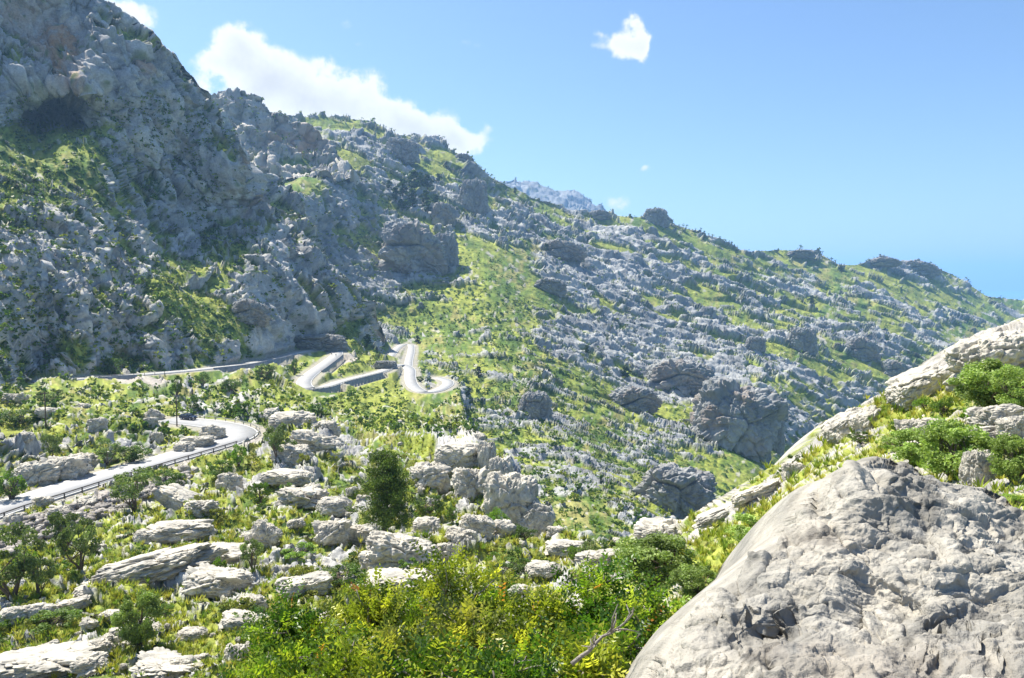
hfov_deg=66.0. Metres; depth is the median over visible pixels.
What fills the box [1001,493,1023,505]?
shrub
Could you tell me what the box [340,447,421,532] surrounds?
pine tree
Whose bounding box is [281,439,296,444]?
shrub
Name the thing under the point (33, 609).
rock outcrop
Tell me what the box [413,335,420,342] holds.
pine tree
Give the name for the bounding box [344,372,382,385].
retaining wall
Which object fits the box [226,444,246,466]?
shrub
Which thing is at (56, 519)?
olive tree
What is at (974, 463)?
rock outcrop
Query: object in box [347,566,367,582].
shrub
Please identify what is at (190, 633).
rock outcrop
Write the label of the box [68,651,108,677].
rock outcrop
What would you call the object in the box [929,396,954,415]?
shrub
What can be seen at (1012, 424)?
rock outcrop
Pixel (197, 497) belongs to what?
shrub
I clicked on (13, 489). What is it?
shrub
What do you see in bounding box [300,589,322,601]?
shrub
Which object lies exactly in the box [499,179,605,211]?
distant blue peak
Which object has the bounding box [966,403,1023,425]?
rock outcrop
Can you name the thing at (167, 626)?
stone
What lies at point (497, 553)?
shrub
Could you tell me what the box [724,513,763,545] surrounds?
shrub
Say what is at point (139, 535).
rock outcrop
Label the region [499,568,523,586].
shrub
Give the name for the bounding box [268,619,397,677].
leafy shrub
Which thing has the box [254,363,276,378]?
shrub
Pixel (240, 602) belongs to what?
shrub
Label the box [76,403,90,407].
rock outcrop
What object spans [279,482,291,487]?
shrub
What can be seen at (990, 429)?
rock outcrop
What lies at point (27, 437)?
stone
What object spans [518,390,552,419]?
rock crag
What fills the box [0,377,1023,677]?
grass
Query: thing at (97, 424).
rock outcrop
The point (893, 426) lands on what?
shrub
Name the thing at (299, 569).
shrub
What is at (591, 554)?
rock outcrop
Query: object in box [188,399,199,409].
shrub
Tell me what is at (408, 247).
rock crag
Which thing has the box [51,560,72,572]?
shrub
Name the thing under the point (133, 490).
olive tree
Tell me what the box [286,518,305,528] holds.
stone
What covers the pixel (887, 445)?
shrub
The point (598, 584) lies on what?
leafy shrub
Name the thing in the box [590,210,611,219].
rock crag
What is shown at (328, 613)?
leafy shrub
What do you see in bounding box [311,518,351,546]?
rock outcrop
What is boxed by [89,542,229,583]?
rock outcrop
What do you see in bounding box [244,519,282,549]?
rock outcrop
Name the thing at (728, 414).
rock crag
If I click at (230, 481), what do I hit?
rock outcrop
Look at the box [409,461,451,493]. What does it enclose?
rock outcrop
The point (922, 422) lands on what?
rock outcrop
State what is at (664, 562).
shrub
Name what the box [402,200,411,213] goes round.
pine tree
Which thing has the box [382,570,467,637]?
leafy shrub
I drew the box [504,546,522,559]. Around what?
shrub
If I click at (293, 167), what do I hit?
cliff peak
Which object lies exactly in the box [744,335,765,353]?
rock crag
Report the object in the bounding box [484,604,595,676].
leafy shrub
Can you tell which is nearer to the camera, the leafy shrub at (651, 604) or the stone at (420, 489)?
the leafy shrub at (651, 604)
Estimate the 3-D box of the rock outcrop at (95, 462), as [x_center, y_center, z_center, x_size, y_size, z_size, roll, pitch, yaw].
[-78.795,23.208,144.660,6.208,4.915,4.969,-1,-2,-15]
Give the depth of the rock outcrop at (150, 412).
188.69 m
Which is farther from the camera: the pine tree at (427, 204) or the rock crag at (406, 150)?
the rock crag at (406, 150)
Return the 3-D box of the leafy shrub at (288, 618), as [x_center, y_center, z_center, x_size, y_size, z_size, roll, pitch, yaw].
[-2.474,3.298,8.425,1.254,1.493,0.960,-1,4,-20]
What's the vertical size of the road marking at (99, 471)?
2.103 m
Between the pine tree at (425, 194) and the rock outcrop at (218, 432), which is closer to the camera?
the rock outcrop at (218, 432)
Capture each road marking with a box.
[0,423,200,500]
[1,418,257,516]
[35,351,442,390]
[77,350,453,391]
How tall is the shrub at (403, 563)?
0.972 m
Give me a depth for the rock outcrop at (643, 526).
54.12 m
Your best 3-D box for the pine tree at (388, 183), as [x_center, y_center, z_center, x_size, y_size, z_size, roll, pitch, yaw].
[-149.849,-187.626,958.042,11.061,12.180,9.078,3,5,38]
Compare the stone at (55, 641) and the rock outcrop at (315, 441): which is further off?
the rock outcrop at (315, 441)
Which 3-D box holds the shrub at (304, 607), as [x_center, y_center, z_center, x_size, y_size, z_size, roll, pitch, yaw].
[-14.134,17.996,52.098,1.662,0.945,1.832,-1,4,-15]
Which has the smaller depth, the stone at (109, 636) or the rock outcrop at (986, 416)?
the rock outcrop at (986, 416)
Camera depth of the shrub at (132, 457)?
146.60 m
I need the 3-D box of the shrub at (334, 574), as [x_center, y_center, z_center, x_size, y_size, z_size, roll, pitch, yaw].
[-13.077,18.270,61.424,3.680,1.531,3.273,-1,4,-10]
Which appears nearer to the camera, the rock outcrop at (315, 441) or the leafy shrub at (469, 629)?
the leafy shrub at (469, 629)
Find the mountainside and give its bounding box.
[0,0,615,677]
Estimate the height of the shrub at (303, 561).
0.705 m
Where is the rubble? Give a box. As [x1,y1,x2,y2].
[0,471,193,554]
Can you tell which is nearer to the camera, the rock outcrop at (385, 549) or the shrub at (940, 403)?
the shrub at (940, 403)
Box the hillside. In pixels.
[566,317,1023,622]
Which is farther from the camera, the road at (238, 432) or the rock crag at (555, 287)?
the rock crag at (555, 287)
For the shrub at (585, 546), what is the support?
on the mountainside
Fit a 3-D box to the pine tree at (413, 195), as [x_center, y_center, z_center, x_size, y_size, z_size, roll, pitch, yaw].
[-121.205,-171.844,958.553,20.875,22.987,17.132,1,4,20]
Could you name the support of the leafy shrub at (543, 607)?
on the near bank
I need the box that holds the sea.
[981,291,1023,299]
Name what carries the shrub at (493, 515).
on the mountainside
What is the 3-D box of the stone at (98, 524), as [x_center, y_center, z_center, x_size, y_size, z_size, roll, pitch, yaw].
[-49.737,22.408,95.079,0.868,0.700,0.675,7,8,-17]
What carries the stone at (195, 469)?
on the mountainside
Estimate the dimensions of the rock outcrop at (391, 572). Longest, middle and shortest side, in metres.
6.675 x 4.998 x 1.635 m
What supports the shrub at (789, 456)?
on the hillside
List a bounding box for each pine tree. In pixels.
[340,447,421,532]
[363,334,370,343]
[385,180,392,187]
[389,187,400,200]
[395,178,409,195]
[398,199,404,207]
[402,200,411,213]
[404,188,417,205]
[406,170,422,188]
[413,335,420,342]
[417,172,426,184]
[418,190,431,202]
[421,200,431,211]
[422,174,434,189]
[430,194,438,203]
[434,173,442,182]
[474,366,482,376]
[583,345,590,353]
[621,365,631,378]
[807,295,816,303]
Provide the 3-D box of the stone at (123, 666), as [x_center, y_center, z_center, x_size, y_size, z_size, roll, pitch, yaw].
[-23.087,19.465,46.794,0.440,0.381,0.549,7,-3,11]
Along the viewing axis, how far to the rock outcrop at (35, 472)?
131.53 m
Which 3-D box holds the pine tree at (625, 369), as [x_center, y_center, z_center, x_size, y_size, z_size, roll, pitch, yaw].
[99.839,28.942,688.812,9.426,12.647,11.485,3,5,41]
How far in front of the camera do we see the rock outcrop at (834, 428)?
40.60 m
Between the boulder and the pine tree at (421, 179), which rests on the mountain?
the pine tree at (421, 179)
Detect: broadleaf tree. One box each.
[171,375,182,394]
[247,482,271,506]
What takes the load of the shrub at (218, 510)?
on the mountainside
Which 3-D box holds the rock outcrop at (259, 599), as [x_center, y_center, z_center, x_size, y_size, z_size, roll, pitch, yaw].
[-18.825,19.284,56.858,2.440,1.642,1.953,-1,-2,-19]
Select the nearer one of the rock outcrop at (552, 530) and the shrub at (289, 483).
the rock outcrop at (552, 530)
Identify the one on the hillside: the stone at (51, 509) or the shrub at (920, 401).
the shrub at (920, 401)
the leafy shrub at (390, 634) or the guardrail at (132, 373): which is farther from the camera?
the guardrail at (132, 373)
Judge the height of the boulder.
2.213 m
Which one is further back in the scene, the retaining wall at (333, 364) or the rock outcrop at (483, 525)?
the retaining wall at (333, 364)
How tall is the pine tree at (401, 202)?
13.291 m
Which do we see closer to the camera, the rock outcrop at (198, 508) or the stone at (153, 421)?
the rock outcrop at (198, 508)
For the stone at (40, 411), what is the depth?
172.26 m
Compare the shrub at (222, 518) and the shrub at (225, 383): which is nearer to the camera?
the shrub at (222, 518)
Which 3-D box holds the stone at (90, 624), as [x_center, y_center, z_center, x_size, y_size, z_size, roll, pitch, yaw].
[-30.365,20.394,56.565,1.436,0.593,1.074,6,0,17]
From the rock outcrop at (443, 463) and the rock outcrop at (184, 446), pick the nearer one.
the rock outcrop at (443, 463)
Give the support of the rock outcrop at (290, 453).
on the mountainside
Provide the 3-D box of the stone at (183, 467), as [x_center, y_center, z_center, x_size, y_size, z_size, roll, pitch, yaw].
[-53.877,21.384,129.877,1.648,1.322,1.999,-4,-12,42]
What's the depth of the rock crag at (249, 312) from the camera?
382.45 m
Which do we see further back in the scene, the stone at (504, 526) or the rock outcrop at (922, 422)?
the stone at (504, 526)
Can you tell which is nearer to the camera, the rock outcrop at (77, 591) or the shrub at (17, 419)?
the rock outcrop at (77, 591)
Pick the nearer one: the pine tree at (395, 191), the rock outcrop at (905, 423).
the rock outcrop at (905, 423)
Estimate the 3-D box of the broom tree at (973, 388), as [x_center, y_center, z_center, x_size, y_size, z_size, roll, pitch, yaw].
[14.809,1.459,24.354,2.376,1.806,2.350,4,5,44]
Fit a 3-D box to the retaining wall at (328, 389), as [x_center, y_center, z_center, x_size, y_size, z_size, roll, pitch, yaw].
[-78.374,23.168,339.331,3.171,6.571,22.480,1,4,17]
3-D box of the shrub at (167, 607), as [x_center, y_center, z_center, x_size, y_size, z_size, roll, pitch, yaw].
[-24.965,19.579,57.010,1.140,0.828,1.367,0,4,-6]
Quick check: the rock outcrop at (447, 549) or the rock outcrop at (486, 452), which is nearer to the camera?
the rock outcrop at (447, 549)
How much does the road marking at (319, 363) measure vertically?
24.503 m
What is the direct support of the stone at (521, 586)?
on the mountainside
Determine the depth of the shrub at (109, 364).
291.74 m
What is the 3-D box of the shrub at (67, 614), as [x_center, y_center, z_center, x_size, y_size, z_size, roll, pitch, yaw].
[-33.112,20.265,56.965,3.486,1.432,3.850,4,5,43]
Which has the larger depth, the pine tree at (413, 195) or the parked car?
the pine tree at (413, 195)
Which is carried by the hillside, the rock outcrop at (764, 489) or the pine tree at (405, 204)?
the rock outcrop at (764, 489)
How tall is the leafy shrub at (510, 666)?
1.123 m
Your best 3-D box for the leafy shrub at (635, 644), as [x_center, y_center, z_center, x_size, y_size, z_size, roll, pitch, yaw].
[0.958,2.685,6.476,1.081,1.060,0.967,0,4,0]
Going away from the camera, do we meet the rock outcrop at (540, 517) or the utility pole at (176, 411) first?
the rock outcrop at (540, 517)
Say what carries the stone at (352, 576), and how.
on the mountainside
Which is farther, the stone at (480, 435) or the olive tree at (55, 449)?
the stone at (480, 435)
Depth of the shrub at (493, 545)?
75.37 m
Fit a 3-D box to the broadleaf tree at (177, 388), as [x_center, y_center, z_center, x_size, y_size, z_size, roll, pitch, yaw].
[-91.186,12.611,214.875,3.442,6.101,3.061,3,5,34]
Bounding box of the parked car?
[179,413,197,419]
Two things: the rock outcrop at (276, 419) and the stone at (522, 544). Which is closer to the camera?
the stone at (522, 544)
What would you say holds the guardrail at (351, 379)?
on the road at (306, 378)
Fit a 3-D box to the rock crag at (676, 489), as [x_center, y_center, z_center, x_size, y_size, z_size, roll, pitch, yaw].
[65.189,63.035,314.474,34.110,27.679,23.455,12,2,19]
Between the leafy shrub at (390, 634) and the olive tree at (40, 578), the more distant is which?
the olive tree at (40, 578)
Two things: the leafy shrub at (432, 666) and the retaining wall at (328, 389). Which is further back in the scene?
the retaining wall at (328, 389)
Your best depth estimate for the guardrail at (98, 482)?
130.03 m
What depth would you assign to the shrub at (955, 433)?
14.52 m
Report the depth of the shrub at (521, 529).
83.64 m
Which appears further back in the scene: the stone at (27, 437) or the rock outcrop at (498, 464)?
the stone at (27, 437)
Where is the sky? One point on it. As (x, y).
(856, 131)
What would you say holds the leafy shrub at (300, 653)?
on the near bank
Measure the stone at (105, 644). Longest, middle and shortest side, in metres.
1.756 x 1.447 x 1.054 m
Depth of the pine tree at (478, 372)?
519.30 m
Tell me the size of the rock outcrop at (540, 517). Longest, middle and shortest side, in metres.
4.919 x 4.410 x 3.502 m
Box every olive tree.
[0,521,46,601]
[21,557,56,597]
[34,388,63,401]
[40,433,61,455]
[42,511,82,557]
[55,516,101,570]
[93,437,120,465]
[110,466,154,511]
[239,538,263,569]
[263,422,289,462]
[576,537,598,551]
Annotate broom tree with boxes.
[946,357,1023,406]
[989,364,1023,406]
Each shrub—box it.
[0,409,38,423]
[0,468,26,499]
[0,586,12,595]
[0,615,11,629]
[0,625,9,636]
[0,635,8,649]
[19,613,53,630]
[21,599,39,605]
[27,606,81,635]
[29,571,49,583]
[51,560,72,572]
[64,554,82,565]
[103,357,127,374]
[110,587,163,648]
[113,445,148,461]
[128,547,147,557]
[150,468,186,485]
[160,603,174,614]
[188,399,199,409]
[193,372,210,385]
[193,494,206,500]
[204,459,234,476]
[208,508,224,518]
[212,605,233,618]
[213,556,226,566]
[216,514,230,521]
[218,596,255,614]
[219,572,328,677]
[220,600,251,611]
[221,379,244,389]
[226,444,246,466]
[232,607,262,622]
[236,639,315,677]
[243,623,256,633]
[245,452,256,459]
[247,603,263,611]
[249,443,258,448]
[249,618,370,677]
[250,466,260,470]
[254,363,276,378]
[254,503,270,514]
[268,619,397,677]
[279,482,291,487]
[280,542,316,558]
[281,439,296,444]
[288,564,314,576]
[289,358,297,374]
[289,592,365,647]
[291,558,304,564]
[293,603,309,620]
[296,454,309,462]
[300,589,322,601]
[319,563,417,648]
[323,562,366,585]
[325,452,339,458]
[335,601,447,677]
[347,551,359,564]
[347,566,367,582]
[350,577,369,592]
[361,621,497,677]
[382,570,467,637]
[398,557,418,568]
[401,540,513,648]
[408,477,418,483]
[409,576,524,677]
[414,495,447,512]
[445,507,460,521]
[452,615,577,677]
[463,567,528,632]
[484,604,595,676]
[486,506,509,520]
[486,551,500,560]
[489,542,504,551]
[491,576,579,652]
[495,556,530,575]
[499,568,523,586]
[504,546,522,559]
[514,526,537,539]
[536,553,547,559]
[537,612,635,677]
[542,549,653,652]
[565,595,664,672]
[567,546,577,560]
[567,569,582,579]
[598,540,615,549]
[605,568,691,650]
[611,531,704,591]
[669,563,718,596]
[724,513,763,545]
[787,453,804,462]
[845,431,871,442]
[879,427,938,465]
[879,439,897,448]
[888,419,900,430]
[911,396,934,411]
[914,416,995,481]
[925,403,942,410]
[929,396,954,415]
[959,406,977,419]
[986,432,1023,483]
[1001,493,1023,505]
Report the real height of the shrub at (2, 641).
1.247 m
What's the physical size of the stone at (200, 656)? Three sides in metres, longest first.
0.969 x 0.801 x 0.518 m
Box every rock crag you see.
[232,298,271,327]
[294,333,350,351]
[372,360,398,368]
[376,218,447,275]
[381,137,419,164]
[431,201,456,226]
[435,230,458,266]
[455,153,471,161]
[456,177,489,216]
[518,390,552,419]
[533,277,566,297]
[543,239,587,262]
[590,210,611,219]
[608,386,661,413]
[632,462,717,519]
[642,207,669,227]
[646,358,717,395]
[689,376,788,464]
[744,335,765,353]
[773,421,785,456]
[787,249,817,259]
[788,326,818,354]
[845,334,880,361]
[869,257,902,267]
[881,359,909,376]
[901,259,942,278]
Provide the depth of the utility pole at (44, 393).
163.76 m
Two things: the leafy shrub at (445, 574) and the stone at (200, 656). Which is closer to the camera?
the leafy shrub at (445, 574)
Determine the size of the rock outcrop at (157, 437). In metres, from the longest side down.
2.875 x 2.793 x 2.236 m
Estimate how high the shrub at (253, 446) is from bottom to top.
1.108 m
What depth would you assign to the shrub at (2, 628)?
57.06 m
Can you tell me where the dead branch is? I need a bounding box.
[570,604,638,665]
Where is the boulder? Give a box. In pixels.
[625,456,1023,677]
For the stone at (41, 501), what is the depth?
112.67 m
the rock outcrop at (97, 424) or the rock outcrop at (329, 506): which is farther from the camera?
the rock outcrop at (97, 424)
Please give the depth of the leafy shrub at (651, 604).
7.17 m
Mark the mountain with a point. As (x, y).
(738, 279)
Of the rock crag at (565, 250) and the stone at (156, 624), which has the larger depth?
the rock crag at (565, 250)
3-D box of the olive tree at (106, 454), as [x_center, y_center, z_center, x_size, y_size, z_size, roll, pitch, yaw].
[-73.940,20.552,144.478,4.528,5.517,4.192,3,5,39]
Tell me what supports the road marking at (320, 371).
on the road at (306, 378)
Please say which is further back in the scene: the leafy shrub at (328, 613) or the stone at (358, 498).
the stone at (358, 498)
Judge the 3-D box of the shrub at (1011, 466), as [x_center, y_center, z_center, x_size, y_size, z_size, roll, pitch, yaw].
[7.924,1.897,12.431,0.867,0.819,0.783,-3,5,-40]
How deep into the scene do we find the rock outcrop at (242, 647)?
46.51 m
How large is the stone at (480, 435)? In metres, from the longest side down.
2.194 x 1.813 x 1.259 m
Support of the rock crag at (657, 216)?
on the mountain
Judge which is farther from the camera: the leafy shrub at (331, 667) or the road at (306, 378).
the road at (306, 378)
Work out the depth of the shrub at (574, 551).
70.73 m
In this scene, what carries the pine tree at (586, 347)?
on the mountain
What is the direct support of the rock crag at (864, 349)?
on the mountain
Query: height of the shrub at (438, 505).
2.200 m
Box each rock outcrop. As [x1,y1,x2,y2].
[0,605,27,625]
[0,638,100,677]
[1,393,29,404]
[9,460,60,485]
[25,602,57,621]
[39,454,92,480]
[56,594,91,609]
[67,452,100,466]
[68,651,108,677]
[72,581,94,597]
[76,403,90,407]
[86,417,108,432]
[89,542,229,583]
[97,609,119,621]
[109,627,124,643]
[128,647,204,677]
[132,528,154,543]
[144,408,165,419]
[145,519,216,543]
[150,431,163,443]
[153,483,202,510]
[169,656,195,664]
[172,441,195,451]
[176,626,207,642]
[180,435,216,446]
[180,563,255,599]
[184,500,219,517]
[199,424,226,438]
[211,542,258,563]
[215,472,243,490]
[218,609,268,631]
[224,643,249,663]
[237,593,268,611]
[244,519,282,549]
[259,468,312,486]
[265,410,314,432]
[270,443,314,466]
[274,486,328,508]
[274,570,333,599]
[284,429,344,452]
[311,420,341,436]
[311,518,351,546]
[315,496,352,517]
[348,523,378,546]
[358,530,438,570]
[363,567,436,594]
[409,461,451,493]
[411,516,440,534]
[431,461,457,476]
[434,441,478,467]
[437,542,457,559]
[444,526,478,548]
[451,466,489,502]
[458,513,495,539]
[477,440,496,468]
[480,471,539,524]
[489,455,513,474]
[515,500,555,536]
[525,560,560,577]
[543,539,583,557]
[546,525,565,537]
[575,548,616,567]
[632,516,681,539]
[692,502,731,528]
[730,477,781,507]
[781,461,804,480]
[820,407,860,443]
[848,405,880,434]
[884,364,950,410]
[893,418,920,439]
[915,417,941,433]
[942,330,1023,391]
[958,448,998,486]
[964,425,998,441]
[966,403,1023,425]
[994,415,1023,436]
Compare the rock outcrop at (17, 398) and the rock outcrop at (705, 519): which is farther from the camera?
the rock outcrop at (17, 398)
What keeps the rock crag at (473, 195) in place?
on the mountain
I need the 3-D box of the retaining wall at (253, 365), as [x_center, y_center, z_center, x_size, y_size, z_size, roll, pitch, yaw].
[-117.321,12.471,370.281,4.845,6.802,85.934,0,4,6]
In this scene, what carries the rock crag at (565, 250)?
on the mountain
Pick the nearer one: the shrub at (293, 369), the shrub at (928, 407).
the shrub at (928, 407)
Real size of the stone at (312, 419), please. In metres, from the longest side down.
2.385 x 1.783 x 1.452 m
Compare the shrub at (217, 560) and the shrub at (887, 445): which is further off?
the shrub at (217, 560)
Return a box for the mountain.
[284,111,1023,543]
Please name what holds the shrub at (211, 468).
on the mountainside
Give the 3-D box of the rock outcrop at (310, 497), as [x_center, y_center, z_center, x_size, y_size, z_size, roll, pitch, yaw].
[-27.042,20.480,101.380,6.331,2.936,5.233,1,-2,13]
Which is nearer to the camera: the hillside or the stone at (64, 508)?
the hillside
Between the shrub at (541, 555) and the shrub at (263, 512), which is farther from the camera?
the shrub at (263, 512)
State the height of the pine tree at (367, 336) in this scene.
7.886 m
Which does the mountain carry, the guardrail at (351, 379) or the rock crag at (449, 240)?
the rock crag at (449, 240)
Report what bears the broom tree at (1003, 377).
on the hillside
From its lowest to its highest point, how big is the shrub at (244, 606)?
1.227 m
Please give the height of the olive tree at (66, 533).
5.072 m
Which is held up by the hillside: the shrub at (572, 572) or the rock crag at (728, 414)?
the shrub at (572, 572)
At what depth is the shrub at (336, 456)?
128.29 m
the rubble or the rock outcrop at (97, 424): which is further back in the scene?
the rock outcrop at (97, 424)
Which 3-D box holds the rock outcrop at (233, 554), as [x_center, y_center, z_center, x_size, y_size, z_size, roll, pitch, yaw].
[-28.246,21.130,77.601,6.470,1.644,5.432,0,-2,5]
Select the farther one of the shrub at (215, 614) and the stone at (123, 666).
the shrub at (215, 614)
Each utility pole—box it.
[40,392,48,428]
[172,394,179,426]
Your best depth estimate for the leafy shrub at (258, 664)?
6.87 m
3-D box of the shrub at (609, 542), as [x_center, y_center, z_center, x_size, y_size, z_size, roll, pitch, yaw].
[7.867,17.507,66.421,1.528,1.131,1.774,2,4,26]
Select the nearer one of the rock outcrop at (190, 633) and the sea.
the rock outcrop at (190, 633)
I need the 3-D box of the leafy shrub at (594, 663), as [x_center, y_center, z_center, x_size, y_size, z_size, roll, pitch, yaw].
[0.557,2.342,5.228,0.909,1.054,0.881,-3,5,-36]
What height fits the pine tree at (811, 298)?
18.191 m
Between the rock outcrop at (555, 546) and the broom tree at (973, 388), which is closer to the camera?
the broom tree at (973, 388)
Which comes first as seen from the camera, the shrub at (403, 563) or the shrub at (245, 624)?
the shrub at (245, 624)
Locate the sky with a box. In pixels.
[105,0,1023,290]
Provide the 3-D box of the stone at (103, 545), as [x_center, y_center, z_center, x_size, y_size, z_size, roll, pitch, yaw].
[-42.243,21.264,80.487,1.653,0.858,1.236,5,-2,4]
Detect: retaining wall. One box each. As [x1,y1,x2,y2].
[98,374,139,379]
[213,355,292,372]
[313,384,340,392]
[321,354,343,372]
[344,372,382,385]
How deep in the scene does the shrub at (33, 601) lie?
59.87 m
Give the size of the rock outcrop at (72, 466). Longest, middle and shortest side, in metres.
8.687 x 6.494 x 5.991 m
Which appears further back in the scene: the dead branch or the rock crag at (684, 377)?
the rock crag at (684, 377)
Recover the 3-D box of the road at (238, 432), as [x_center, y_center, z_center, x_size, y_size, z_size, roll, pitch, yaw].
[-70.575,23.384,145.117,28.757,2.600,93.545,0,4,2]
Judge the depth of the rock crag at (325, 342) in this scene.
463.04 m
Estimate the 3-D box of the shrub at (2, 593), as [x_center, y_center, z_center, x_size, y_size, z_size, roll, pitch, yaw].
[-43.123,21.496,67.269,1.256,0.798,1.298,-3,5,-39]
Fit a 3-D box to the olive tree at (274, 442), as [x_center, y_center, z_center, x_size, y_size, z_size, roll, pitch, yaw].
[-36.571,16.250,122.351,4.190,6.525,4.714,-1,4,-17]
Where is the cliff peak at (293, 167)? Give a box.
[211,87,359,184]
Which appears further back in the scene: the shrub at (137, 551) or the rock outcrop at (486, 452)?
the rock outcrop at (486, 452)
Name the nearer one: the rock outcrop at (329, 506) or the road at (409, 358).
the rock outcrop at (329, 506)
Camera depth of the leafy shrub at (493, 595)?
8.50 m
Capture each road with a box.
[0,417,257,518]
[30,350,453,392]
[389,344,414,365]
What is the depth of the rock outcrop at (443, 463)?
119.46 m
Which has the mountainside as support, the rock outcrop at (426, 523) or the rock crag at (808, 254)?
the rock outcrop at (426, 523)
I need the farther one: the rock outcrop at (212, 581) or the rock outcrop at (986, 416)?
the rock outcrop at (212, 581)
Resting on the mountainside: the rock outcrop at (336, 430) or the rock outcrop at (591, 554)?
the rock outcrop at (336, 430)
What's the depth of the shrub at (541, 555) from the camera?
73.86 m
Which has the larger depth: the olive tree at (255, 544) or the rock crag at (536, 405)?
the rock crag at (536, 405)
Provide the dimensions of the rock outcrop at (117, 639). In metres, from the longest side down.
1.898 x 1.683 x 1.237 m
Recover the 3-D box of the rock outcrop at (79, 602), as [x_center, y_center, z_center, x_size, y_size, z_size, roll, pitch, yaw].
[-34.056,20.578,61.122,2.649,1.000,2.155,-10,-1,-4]
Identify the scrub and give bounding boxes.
[0,92,1005,533]
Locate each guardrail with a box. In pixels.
[0,441,237,516]
[86,371,164,377]
[181,413,259,438]
[313,367,393,387]
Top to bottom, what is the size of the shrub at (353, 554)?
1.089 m
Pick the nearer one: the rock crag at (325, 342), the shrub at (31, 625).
the shrub at (31, 625)
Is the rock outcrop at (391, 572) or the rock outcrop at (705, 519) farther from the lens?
the rock outcrop at (391, 572)
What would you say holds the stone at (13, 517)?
on the mountainside
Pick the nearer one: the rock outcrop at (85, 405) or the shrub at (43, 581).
the shrub at (43, 581)
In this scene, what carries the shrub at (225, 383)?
on the mountainside
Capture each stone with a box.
[3,513,22,524]
[20,431,34,442]
[31,496,54,507]
[34,407,57,418]
[41,639,59,644]
[45,505,71,518]
[54,505,73,515]
[76,495,97,506]
[79,616,99,628]
[88,638,115,656]
[94,543,106,550]
[96,522,103,526]
[99,633,114,642]
[119,663,127,669]
[143,417,159,428]
[152,621,161,635]
[164,623,170,628]
[179,465,191,471]
[191,466,199,472]
[193,653,208,659]
[263,406,279,420]
[282,565,291,571]
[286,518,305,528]
[303,482,320,487]
[304,415,316,423]
[320,422,333,430]
[343,572,362,584]
[345,486,357,495]
[356,494,370,503]
[417,486,424,494]
[474,432,485,439]
[492,519,516,537]
[510,583,529,594]
[519,540,524,546]
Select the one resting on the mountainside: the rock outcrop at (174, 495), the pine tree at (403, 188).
the rock outcrop at (174, 495)
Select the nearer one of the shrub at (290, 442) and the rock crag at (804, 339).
the shrub at (290, 442)
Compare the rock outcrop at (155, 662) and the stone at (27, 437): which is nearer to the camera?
the rock outcrop at (155, 662)
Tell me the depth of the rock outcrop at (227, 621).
51.99 m
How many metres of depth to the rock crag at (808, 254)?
1591.06 m
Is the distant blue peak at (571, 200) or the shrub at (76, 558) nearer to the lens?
the shrub at (76, 558)
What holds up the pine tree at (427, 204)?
on the mountain
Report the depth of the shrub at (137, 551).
76.77 m
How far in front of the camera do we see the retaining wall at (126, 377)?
285.29 m
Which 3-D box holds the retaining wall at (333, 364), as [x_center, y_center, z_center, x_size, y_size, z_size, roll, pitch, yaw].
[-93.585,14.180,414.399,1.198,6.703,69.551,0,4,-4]
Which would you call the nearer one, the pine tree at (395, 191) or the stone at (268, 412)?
the stone at (268, 412)
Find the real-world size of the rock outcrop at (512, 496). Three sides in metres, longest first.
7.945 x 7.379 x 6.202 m
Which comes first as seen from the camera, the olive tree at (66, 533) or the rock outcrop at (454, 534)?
the olive tree at (66, 533)
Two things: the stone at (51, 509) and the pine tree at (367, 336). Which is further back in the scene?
the pine tree at (367, 336)
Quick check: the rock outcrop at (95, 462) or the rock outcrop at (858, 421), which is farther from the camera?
the rock outcrop at (95, 462)
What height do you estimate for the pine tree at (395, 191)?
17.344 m
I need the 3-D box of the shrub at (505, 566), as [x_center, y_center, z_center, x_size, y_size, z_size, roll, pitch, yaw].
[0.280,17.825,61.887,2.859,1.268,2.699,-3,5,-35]
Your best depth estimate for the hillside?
39.10 m
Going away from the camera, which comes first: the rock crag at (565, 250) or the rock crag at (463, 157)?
the rock crag at (565, 250)
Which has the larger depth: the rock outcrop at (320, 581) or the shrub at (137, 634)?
the rock outcrop at (320, 581)
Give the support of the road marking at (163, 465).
on the road at (238, 432)
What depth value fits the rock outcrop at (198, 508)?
93.53 m
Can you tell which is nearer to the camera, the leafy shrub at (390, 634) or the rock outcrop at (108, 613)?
the leafy shrub at (390, 634)
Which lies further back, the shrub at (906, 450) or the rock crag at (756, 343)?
the rock crag at (756, 343)
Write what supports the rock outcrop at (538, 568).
on the mountainside
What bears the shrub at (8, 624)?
on the mountainside
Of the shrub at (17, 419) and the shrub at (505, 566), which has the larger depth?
the shrub at (17, 419)
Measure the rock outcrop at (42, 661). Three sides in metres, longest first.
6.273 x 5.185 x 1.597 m
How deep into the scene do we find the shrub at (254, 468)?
129.09 m
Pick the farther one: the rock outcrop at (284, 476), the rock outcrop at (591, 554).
the rock outcrop at (284, 476)
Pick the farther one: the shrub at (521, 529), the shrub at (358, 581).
the shrub at (521, 529)
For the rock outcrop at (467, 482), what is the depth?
104.67 m
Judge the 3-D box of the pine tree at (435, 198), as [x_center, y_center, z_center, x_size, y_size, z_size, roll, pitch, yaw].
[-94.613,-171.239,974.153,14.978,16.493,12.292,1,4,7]
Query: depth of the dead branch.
4.78 m
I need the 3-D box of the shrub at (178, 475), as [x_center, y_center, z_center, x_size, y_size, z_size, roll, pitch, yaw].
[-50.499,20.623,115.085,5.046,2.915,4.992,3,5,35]
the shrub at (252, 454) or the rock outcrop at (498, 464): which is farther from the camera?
the shrub at (252, 454)

